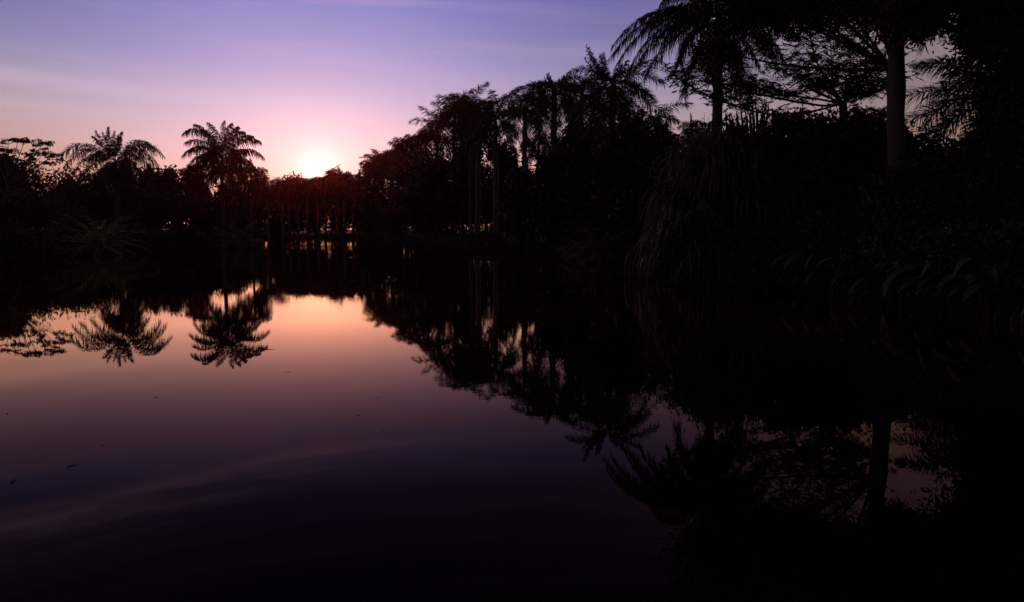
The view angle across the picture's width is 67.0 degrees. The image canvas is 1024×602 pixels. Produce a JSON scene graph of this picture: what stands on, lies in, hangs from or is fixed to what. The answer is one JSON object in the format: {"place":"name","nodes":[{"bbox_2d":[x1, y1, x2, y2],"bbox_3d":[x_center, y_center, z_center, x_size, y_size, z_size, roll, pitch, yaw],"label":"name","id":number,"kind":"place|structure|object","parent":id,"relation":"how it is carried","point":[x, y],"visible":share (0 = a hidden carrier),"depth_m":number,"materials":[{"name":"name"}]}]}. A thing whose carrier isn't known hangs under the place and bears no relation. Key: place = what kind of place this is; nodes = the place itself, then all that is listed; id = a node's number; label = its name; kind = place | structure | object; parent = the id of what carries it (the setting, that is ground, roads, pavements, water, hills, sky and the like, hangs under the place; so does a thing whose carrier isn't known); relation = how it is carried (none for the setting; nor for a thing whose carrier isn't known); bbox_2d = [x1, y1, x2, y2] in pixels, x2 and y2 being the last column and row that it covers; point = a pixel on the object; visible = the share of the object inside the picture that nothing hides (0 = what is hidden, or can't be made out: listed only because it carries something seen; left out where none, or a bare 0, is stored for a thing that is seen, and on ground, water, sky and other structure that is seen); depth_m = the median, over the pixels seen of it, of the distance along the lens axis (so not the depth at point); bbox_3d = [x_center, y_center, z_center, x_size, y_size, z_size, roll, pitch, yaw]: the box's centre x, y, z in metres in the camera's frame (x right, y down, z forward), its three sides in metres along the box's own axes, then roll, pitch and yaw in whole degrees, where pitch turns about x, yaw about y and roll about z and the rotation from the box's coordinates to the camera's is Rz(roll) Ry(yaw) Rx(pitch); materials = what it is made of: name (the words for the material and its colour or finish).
{"place":"outdoors","nodes":[
{"label":"outdoors","id":0,"kind":"place"},
{"bbox_2d":[0,0,992,229],"label":"sky","id":1,"kind":"structure","parent":0,"point":[321,84],"materials":[{"name":"purple"}]},
{"bbox_2d":[0,238,1023,601],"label":"pond water","id":2,"kind":"structure","parent":0,"point":[400,422],"depth_m":7.47,"materials":[{"name":"liquid"}]},
{"bbox_2d":[60,230,1020,320],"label":"ground","id":3,"kind":"structure","parent":0,"point":[845,293],"depth_m":54.75,"materials":[{"name":"soil"}]},
{"bbox_2d":[0,147,26,195],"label":"broadleaf tree","id":4,"kind":"object","parent":3,"relation":"on","point":[2,181],"visible":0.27,"depth_m":80.95,"materials":[{"name":"green plant"}]},
{"bbox_2d":[0,145,58,228],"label":"broadleaf tree","id":5,"kind":"object","parent":3,"relation":"on","point":[34,177],"visible":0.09,"depth_m":119.31,"materials":[{"name":"green plant"}]},
{"bbox_2d":[0,137,65,191],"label":"umbrella tree","id":6,"kind":"object","parent":3,"relation":"on","point":[17,176],"visible":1,"depth_m":71.79,"materials":[{"name":"green plant"}]},
{"bbox_2d":[40,160,91,234],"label":"broadleaf tree","id":7,"kind":"object","parent":3,"relation":"on","point":[64,180],"visible":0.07,"depth_m":120.33,"materials":[{"name":"green plant"}]},
{"bbox_2d":[36,205,157,256],"bbox_3d":[-30.189,-4.282,56.945,7.935,5.424,8.020,0,5,0],"label":"palm shrub","id":8,"kind":"object","parent":3,"relation":"on","point":[99,246],"visible":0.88,"depth_m":56.57,"materials":[{"name":"green plant"}]},
{"bbox_2d":[72,163,124,231],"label":"broadleaf tree","id":9,"kind":"object","parent":3,"relation":"on","point":[88,177],"visible":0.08,"depth_m":124.59,"materials":[{"name":"green plant"}]},
{"bbox_2d":[58,126,165,227],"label":"palm tree","id":10,"kind":"object","parent":3,"relation":"on","point":[118,173],"visible":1,"depth_m":72.56,"materials":[{"name":"green plant"}]},
{"bbox_2d":[78,222,182,251],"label":"shrub","id":11,"kind":"object","parent":3,"relation":"on","point":[159,243],"visible":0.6,"depth_m":65.23,"materials":[{"name":"brown plant"}]},
{"bbox_2d":[109,164,171,224],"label":"broadleaf tree","id":12,"kind":"object","parent":3,"relation":"on","point":[147,177],"visible":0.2,"depth_m":116.38,"materials":[{"name":"green plant"}]},
{"bbox_2d":[147,164,192,226],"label":"broadleaf tree","id":13,"kind":"object","parent":3,"relation":"on","point":[170,173],"visible":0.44,"depth_m":109.26,"materials":[{"name":"green plant"}]},
{"bbox_2d":[178,165,207,199],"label":"tree","id":14,"kind":"object","parent":3,"relation":"on","point":[190,180],"visible":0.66,"depth_m":94.17,"materials":[{"name":"green plant"}]},
{"bbox_2d":[184,182,219,225],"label":"broadleaf tree","id":15,"kind":"object","parent":3,"relation":"on","point":[207,193],"visible":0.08,"depth_m":116.40,"materials":[{"name":"green plant"}]},
{"bbox_2d":[181,120,264,246],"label":"palm tree","id":16,"kind":"object","parent":3,"relation":"on","point":[223,170],"visible":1,"depth_m":79.55,"materials":[{"name":"green plant"}]},
{"bbox_2d":[212,183,249,232],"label":"broadleaf tree","id":17,"kind":"object","parent":3,"relation":"on","point":[228,197],"visible":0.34,"depth_m":122.10,"materials":[{"name":"green plant"}]},
{"bbox_2d":[206,216,267,248],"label":"palm shrub","id":18,"kind":"object","parent":3,"relation":"on","point":[234,236],"visible":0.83,"depth_m":75.51,"materials":[{"name":"green plant"}]},
{"bbox_2d":[236,158,270,245],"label":"palm tree","id":19,"kind":"object","parent":3,"relation":"on","point":[255,188],"visible":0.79,"depth_m":84.94,"materials":[{"name":"green plant"}]},
{"bbox_2d":[258,176,288,240],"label":"palm tree","id":20,"kind":"object","parent":3,"relation":"on","point":[273,190],"visible":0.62,"depth_m":110.62,"materials":[{"name":"green plant"}]},
{"bbox_2d":[269,200,296,232],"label":"broadleaf tree","id":21,"kind":"object","parent":3,"relation":"on","point":[274,208],"visible":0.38,"depth_m":158.71,"materials":[{"name":"green plant"}]},
{"bbox_2d":[276,182,293,239],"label":"palm tree","id":22,"kind":"object","parent":3,"relation":"on","point":[287,191],"visible":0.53,"depth_m":126.61,"materials":[{"name":"green plant"}]},
{"bbox_2d":[282,176,304,234],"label":"palm tree","id":23,"kind":"object","parent":3,"relation":"on","point":[294,181],"visible":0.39,"depth_m":145.75,"materials":[{"name":"green plant"}]},
{"bbox_2d":[282,171,305,201],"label":"broadleaf tree","id":24,"kind":"object","parent":3,"relation":"on","point":[291,176],"visible":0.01,"depth_m":183.09,"materials":[{"name":"green plant"}]},
{"bbox_2d":[291,180,310,233],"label":"palm tree","id":25,"kind":"object","parent":3,"relation":"on","point":[301,199],"visible":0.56,"depth_m":147.16,"materials":[{"name":"green plant"}]},
{"bbox_2d":[301,176,317,233],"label":"palm tree","id":26,"kind":"object","parent":3,"relation":"on","point":[307,214],"visible":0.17,"depth_m":150.27,"materials":[{"name":"green plant"}]},
{"bbox_2d":[301,179,330,233],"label":"palm tree","id":27,"kind":"object","parent":3,"relation":"on","point":[315,195],"visible":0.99,"depth_m":145.06,"materials":[{"name":"green plant"}]},
{"bbox_2d":[299,201,333,233],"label":"shrub","id":28,"kind":"object","parent":3,"relation":"on","point":[312,220],"visible":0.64,"depth_m":160.35,"materials":[{"name":"green plant"}]},
{"bbox_2d":[308,176,337,233],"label":"palm tree","id":29,"kind":"object","parent":3,"relation":"on","point":[330,179],"visible":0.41,"depth_m":147.51,"materials":[{"name":"green plant"}]},
{"bbox_2d":[327,180,342,234],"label":"palm tree","id":30,"kind":"object","parent":3,"relation":"on","point":[335,204],"visible":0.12,"depth_m":150.22,"materials":[{"name":"green plant"}]},
{"bbox_2d":[322,164,353,207],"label":"broadleaf tree","id":31,"kind":"object","parent":3,"relation":"on","point":[337,175],"visible":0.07,"depth_m":180.05,"materials":[{"name":"green plant"}]},
{"bbox_2d":[327,204,351,232],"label":"shrub","id":32,"kind":"object","parent":3,"relation":"on","point":[331,223],"visible":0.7,"depth_m":160.86,"materials":[{"name":"green plant"}]},
{"bbox_2d":[327,174,357,233],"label":"palm tree","id":33,"kind":"object","parent":3,"relation":"on","point":[345,191],"visible":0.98,"depth_m":145.20,"materials":[{"name":"green plant"}]},
{"bbox_2d":[342,179,363,233],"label":"palm tree","id":34,"kind":"object","parent":3,"relation":"on","point":[356,202],"visible":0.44,"depth_m":147.63,"materials":[{"name":"green plant"}]},
{"bbox_2d":[353,169,368,204],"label":"broadleaf tree","id":35,"kind":"object","parent":3,"relation":"on","point":[358,175],"visible":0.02,"depth_m":173.33,"materials":[{"name":"green plant"}]},
{"bbox_2d":[358,153,387,182],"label":"palm tree","id":36,"kind":"object","parent":3,"relation":"on","point":[364,168],"visible":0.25,"depth_m":137.43,"materials":[{"name":"green plant"}]},
{"bbox_2d":[351,164,397,233],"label":"broadleaf tree","id":37,"kind":"object","parent":3,"relation":"on","point":[372,192],"visible":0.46,"depth_m":130.95,"materials":[{"name":"green plant"}]},
{"bbox_2d":[359,148,392,233],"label":"palm tree","id":38,"kind":"object","parent":3,"relation":"on","point":[372,168],"visible":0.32,"depth_m":131.15,"materials":[{"name":"green plant"}]},
{"bbox_2d":[372,148,401,205],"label":"palm tree","id":39,"kind":"object","parent":3,"relation":"on","point":[377,165],"visible":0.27,"depth_m":127.55,"materials":[{"name":"green plant"}]},
{"bbox_2d":[375,145,409,234],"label":"palm tree","id":40,"kind":"object","parent":3,"relation":"on","point":[388,165],"visible":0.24,"depth_m":120.43,"materials":[{"name":"green plant"}]},
{"bbox_2d":[379,154,422,236],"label":"broadleaf tree","id":41,"kind":"object","parent":3,"relation":"on","point":[403,180],"visible":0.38,"depth_m":110.20,"materials":[{"name":"green plant"}]},
{"bbox_2d":[387,133,423,234],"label":"palm tree","id":42,"kind":"object","parent":3,"relation":"on","point":[398,145],"visible":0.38,"depth_m":115.47,"materials":[{"name":"green plant"}]},
{"bbox_2d":[395,130,435,235],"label":"palm tree","id":43,"kind":"object","parent":3,"relation":"on","point":[408,147],"visible":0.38,"depth_m":110.16,"materials":[{"name":"green plant"}]},
{"bbox_2d":[408,106,451,234],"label":"palm tree","id":44,"kind":"object","parent":3,"relation":"on","point":[425,138],"visible":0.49,"depth_m":103.80,"materials":[{"name":"green plant"}]},
{"bbox_2d":[407,139,457,236],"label":"broadleaf tree","id":45,"kind":"object","parent":3,"relation":"on","point":[433,174],"visible":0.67,"depth_m":99.05,"materials":[{"name":"green plant"}]},
{"bbox_2d":[428,89,475,237],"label":"palm tree","id":46,"kind":"object","parent":3,"relation":"on","point":[445,112],"visible":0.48,"depth_m":95.90,"materials":[{"name":"green plant"}]},
{"bbox_2d":[439,131,489,237],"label":"broadleaf tree","id":47,"kind":"object","parent":3,"relation":"on","point":[460,170],"visible":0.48,"depth_m":93.75,"materials":[{"name":"green plant"}]},
{"bbox_2d":[443,81,492,234],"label":"palm tree","id":48,"kind":"object","parent":3,"relation":"on","point":[458,102],"visible":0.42,"depth_m":90.11,"materials":[{"name":"green plant"}]},
{"bbox_2d":[448,102,502,232],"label":"palm tree","id":49,"kind":"object","parent":3,"relation":"on","point":[470,124],"visible":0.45,"depth_m":86.85,"materials":[{"name":"green plant"}]},
{"bbox_2d":[454,159,513,237],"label":"shrub","id":50,"kind":"object","parent":3,"relation":"on","point":[484,219],"visible":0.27,"depth_m":93.38,"materials":[{"name":"green plant"}]},
{"bbox_2d":[464,88,528,232],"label":"palm tree","id":51,"kind":"object","parent":3,"relation":"on","point":[485,120],"visible":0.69,"depth_m":82.53,"materials":[{"name":"green plant"}]},
{"bbox_2d":[482,137,515,232],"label":"broadleaf tree","id":52,"kind":"object","parent":3,"relation":"on","point":[504,162],"visible":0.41,"depth_m":90.67,"materials":[{"name":"green plant"}]},
{"bbox_2d":[491,162,532,233],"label":"broadleaf tree","id":53,"kind":"object","parent":3,"relation":"on","point":[517,168],"visible":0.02,"depth_m":93.98,"materials":[{"name":"green plant"}]},
{"bbox_2d":[504,145,521,237],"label":"broadleaf tree","id":54,"kind":"object","parent":3,"relation":"on","point":[514,158],"visible":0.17,"depth_m":98.03,"materials":[{"name":"green plant"}]},
{"bbox_2d":[495,161,542,242],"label":"broadleaf tree","id":55,"kind":"object","parent":3,"relation":"on","point":[516,195],"visible":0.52,"depth_m":68.36,"materials":[{"name":"green plant"}]},
{"bbox_2d":[489,80,550,173],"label":"palm tree","id":56,"kind":"object","parent":3,"relation":"on","point":[524,148],"visible":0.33,"depth_m":70.53,"materials":[{"name":"green plant"}]},
{"bbox_2d":[38,232,1023,323],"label":"bank grass","id":57,"kind":"structure","parent":3,"relation":"on","point":[533,248],"depth_m":54.09,"materials":[{"name":"green plant"}]},
{"bbox_2d":[517,133,557,168],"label":"palm tree","id":58,"kind":"object","parent":3,"relation":"on","point":[531,155],"visible":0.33,"depth_m":76.58,"materials":[{"name":"green plant"}]},
{"bbox_2d":[504,73,595,152],"bbox_3d":[3.029,-11.088,61.306,6.527,13.765,6.705,-5,7,-43],"label":"palm tree","id":59,"kind":"object","parent":3,"relation":"on","point":[542,106],"visible":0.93,"depth_m":60.53,"materials":[{"name":"green plant"}]},
{"bbox_2d":[531,140,578,245],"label":"broadleaf tree","id":60,"kind":"object","parent":3,"relation":"on","point":[547,177],"visible":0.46,"depth_m":56.41,"materials":[{"name":"green plant"}]},
{"bbox_2d":[557,129,578,155],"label":"broadleaf tree","id":61,"kind":"object","parent":3,"relation":"on","point":[563,138],"visible":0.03,"depth_m":68.35,"materials":[{"name":"green plant"}]},
{"bbox_2d":[554,236,591,260],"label":"palm shrub","id":62,"kind":"object","parent":3,"relation":"on","point":[572,251],"visible":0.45,"depth_m":46.78,"materials":[{"name":"green plant"}]},
{"bbox_2d":[573,116,595,139],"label":"broadleaf tree","id":63,"kind":"object","parent":3,"relation":"on","point":[580,128],"depth_m":58.38,"materials":[{"name":"green plant"}]},
{"bbox_2d":[547,73,623,150],"bbox_3d":[5.729,-11.859,65.275,6.803,14.237,6.535,5,7,42],"label":"palm tree","id":64,"kind":"object","parent":3,"relation":"on","point":[577,96],"visible":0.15,"depth_m":64.30,"materials":[{"name":"green plant"}]},
{"bbox_2d":[559,225,636,263],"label":"palm shrub","id":65,"kind":"object","parent":3,"relation":"on","point":[605,248],"visible":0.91,"depth_m":43.52,"materials":[{"name":"green plant"}]},
{"bbox_2d":[564,207,653,261],"bbox_3d":[6.351,-3.463,45.906,7.009,4.019,5.891,0,5,0],"label":"palm shrub","id":66,"kind":"object","parent":3,"relation":"on","point":[598,231],"visible":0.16,"depth_m":44.96,"materials":[{"name":"green plant"}]},
{"bbox_2d":[564,44,680,154],"bbox_3d":[6.925,-9.349,48.408,7.376,13.066,4.864,0,5,0],"label":"palm tree","id":67,"kind":"object","parent":3,"relation":"on","point":[620,105],"visible":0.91,"depth_m":47.69,"materials":[{"name":"green plant"}]},
{"bbox_2d":[581,114,669,257],"bbox_3d":[6.659,-5.558,45.637,5.203,10.696,5.991,0,5,0],"label":"broadleaf tree","id":68,"kind":"object","parent":3,"relation":"on","point":[617,175],"visible":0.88,"depth_m":44.26,"materials":[{"name":"green plant"}]},
{"bbox_2d":[616,104,650,129],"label":"broadleaf tree","id":69,"kind":"object","parent":3,"relation":"on","point":[642,116],"visible":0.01,"depth_m":55.82,"materials":[{"name":"green plant"}]},
{"bbox_2d":[626,240,667,272],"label":"shrub","id":70,"kind":"object","parent":3,"relation":"on","point":[644,261],"visible":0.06,"depth_m":34.91,"materials":[{"name":"green plant"}]},
{"bbox_2d":[616,99,693,166],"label":"palm tree","id":71,"kind":"object","parent":3,"relation":"on","point":[668,126],"visible":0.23,"depth_m":54.22,"materials":[{"name":"green plant"}]},
{"bbox_2d":[645,162,666,242],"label":"shrub","id":72,"kind":"object","parent":3,"relation":"on","point":[656,213],"visible":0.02,"depth_m":47.17,"materials":[{"name":"green plant"}]},
{"bbox_2d":[649,121,680,173],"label":"broadleaf tree","id":73,"kind":"object","parent":3,"relation":"on","point":[669,138],"visible":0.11,"depth_m":54.51,"materials":[{"name":"green plant"}]},
{"bbox_2d":[652,179,684,231],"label":"shrub","id":74,"kind":"object","parent":3,"relation":"on","point":[666,206],"visible":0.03,"depth_m":44.29,"materials":[{"name":"green plant"}]},
{"bbox_2d":[634,203,732,287],"bbox_3d":[5.968,-1.580,27.010,3.242,3.701,3.382,0,5,0],"label":"strap leaf mound","id":75,"kind":"object","parent":3,"relation":"on","point":[685,247],"visible":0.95,"depth_m":26.54,"materials":[{"name":"green plant"}]},
{"bbox_2d":[677,112,703,145],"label":"palm tree","id":76,"kind":"object","parent":3,"relation":"on","point":[688,127],"visible":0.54,"depth_m":45.15,"materials":[{"name":"green plant"}]},
{"bbox_2d":[605,0,784,139],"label":"palm tree","id":77,"kind":"object","parent":3,"relation":"on","point":[684,25],"visible":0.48,"depth_m":39.58,"materials":[{"name":"green plant"}]},
{"bbox_2d":[624,108,801,281],"bbox_3d":[7.850,-3.635,29.818,7.072,7.355,5.496,-3,6,-29],"label":"strap leaf mound","id":78,"kind":"object","parent":3,"relation":"on","point":[723,177],"visible":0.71,"depth_m":28.95,"materials":[{"name":"green plant"}]},
{"bbox_2d":[725,105,773,137],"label":"sword leaf clump","id":79,"kind":"object","parent":3,"relation":"on","point":[752,121],"visible":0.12,"depth_m":37.18,"materials":[{"name":"green plant"}]},
{"bbox_2d":[761,252,794,285],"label":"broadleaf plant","id":80,"kind":"object","parent":3,"relation":"on","point":[776,268],"visible":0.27,"depth_m":26.32,"materials":[{"name":"green plant"}]},
{"bbox_2d":[639,19,931,219],"bbox_3d":[11.348,-7.287,33.521,13.491,11.153,6.473,-1,5,-8],"label":"mimosa tree","id":81,"kind":"object","parent":3,"relation":"on","point":[852,88],"visible":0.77,"depth_m":32.50,"materials":[{"name":"green plant"}]},
{"bbox_2d":[644,96,944,241],"bbox_3d":[12.339,-4.907,32.140,13.343,7.021,8.741,0,5,0],"label":"dense tree","id":82,"kind":"object","parent":3,"relation":"on","point":[856,145],"visible":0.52,"depth_m":30.47,"materials":[{"name":"green plant"}]},
{"bbox_2d":[770,252,861,292],"bbox_3d":[9.252,-0.831,23.883,2.411,1.393,2.030,4,7,37],"label":"broadleaf plant","id":83,"kind":"object","parent":3,"relation":"on","point":[811,273],"visible":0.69,"depth_m":23.85,"materials":[{"name":"green plant"}]},
{"bbox_2d":[674,0,967,102],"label":"canopy tree","id":84,"kind":"object","parent":3,"relation":"on","point":[884,17],"visible":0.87,"depth_m":29.33,"materials":[{"name":"green plant"}]},
{"bbox_2d":[811,251,868,295],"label":"broadleaf plant","id":85,"kind":"object","parent":3,"relation":"on","point":[835,278],"visible":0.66,"depth_m":21.80,"materials":[{"name":"green plant"}]},
{"bbox_2d":[832,257,902,303],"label":"broadleaf plant","id":86,"kind":"object","parent":3,"relation":"on","point":[885,287],"visible":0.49,"depth_m":20.61,"materials":[{"name":"green plant"}]},
{"bbox_2d":[848,103,886,129],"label":"palm tree","id":87,"kind":"object","parent":3,"relation":"on","point":[875,109],"visible":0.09,"depth_m":37.17,"materials":[{"name":"green plant"}]},
{"bbox_2d":[819,212,946,304],"bbox_3d":[10.644,-0.924,20.831,3.423,2.982,4.356,0,5,0],"label":"shrub","id":88,"kind":"object","parent":3,"relation":"on","point":[894,245],"visible":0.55,"depth_m":20.44,"materials":[{"name":"green plant"}]},
{"bbox_2d":[820,0,962,176],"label":"palm tree","id":89,"kind":"object","parent":3,"relation":"on","point":[895,112],"visible":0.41,"depth_m":26.34,"materials":[{"name":"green plant"}]},
{"bbox_2d":[849,147,957,255],"bbox_3d":[11.754,-2.108,23.278,2.939,4.990,3.283,3,6,26],"label":"shrub","id":90,"kind":"object","parent":3,"relation":"on","point":[903,195],"visible":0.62,"depth_m":22.64,"materials":[{"name":"green plant"}]},
{"bbox_2d":[867,121,977,248],"bbox_3d":[17.384,-4.243,30.282,7.314,5.995,7.049,0,5,0],"label":"dense tree","id":91,"kind":"object","parent":3,"relation":"on","point":[954,144],"visible":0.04,"depth_m":29.96,"materials":[{"name":"green plant"}]},
{"bbox_2d":[867,259,983,311],"bbox_3d":[10.449,-0.365,18.606,2.663,1.467,2.468,-3,6,-28],"label":"broadleaf plant","id":92,"kind":"object","parent":3,"relation":"on","point":[934,306],"visible":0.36,"depth_m":18.73,"materials":[{"name":"green plant"}]},
{"bbox_2d":[882,246,997,309],"bbox_3d":[10.799,-0.465,18.529,3.124,1.679,2.934,-5,8,-45],"label":"broadleaf plant","id":93,"kind":"object","parent":3,"relation":"on","point":[907,266],"visible":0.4,"depth_m":18.38,"materials":[{"name":"green plant"}]},
{"bbox_2d":[905,46,991,243],"bbox_3d":[21.509,-6.806,35.544,6.829,9.653,6.747,-4,7,-39],"label":"palm tree","id":94,"kind":"object","parent":3,"relation":"on","point":[947,101],"visible":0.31,"depth_m":35.33,"materials":[{"name":"green plant"}]},
{"bbox_2d":[914,257,989,318],"bbox_3d":[9.938,-0.242,17.171,1.261,1.494,1.916,0,5,0],"label":"broadleaf plant","id":95,"kind":"object","parent":3,"relation":"on","point":[970,289],"visible":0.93,"depth_m":16.99,"materials":[{"name":"green plant"}]},
{"bbox_2d":[898,0,1023,247],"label":"canopy tree","id":96,"kind":"object","parent":3,"relation":"on","point":[984,178],"visible":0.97,"depth_m":23.56,"materials":[{"name":"green plant"}]},
{"bbox_2d":[910,216,1023,318],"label":"shrub","id":97,"kind":"object","parent":3,"relation":"on","point":[1002,251],"visible":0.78,"depth_m":17.52,"materials":[{"name":"green plant"}]}
]}

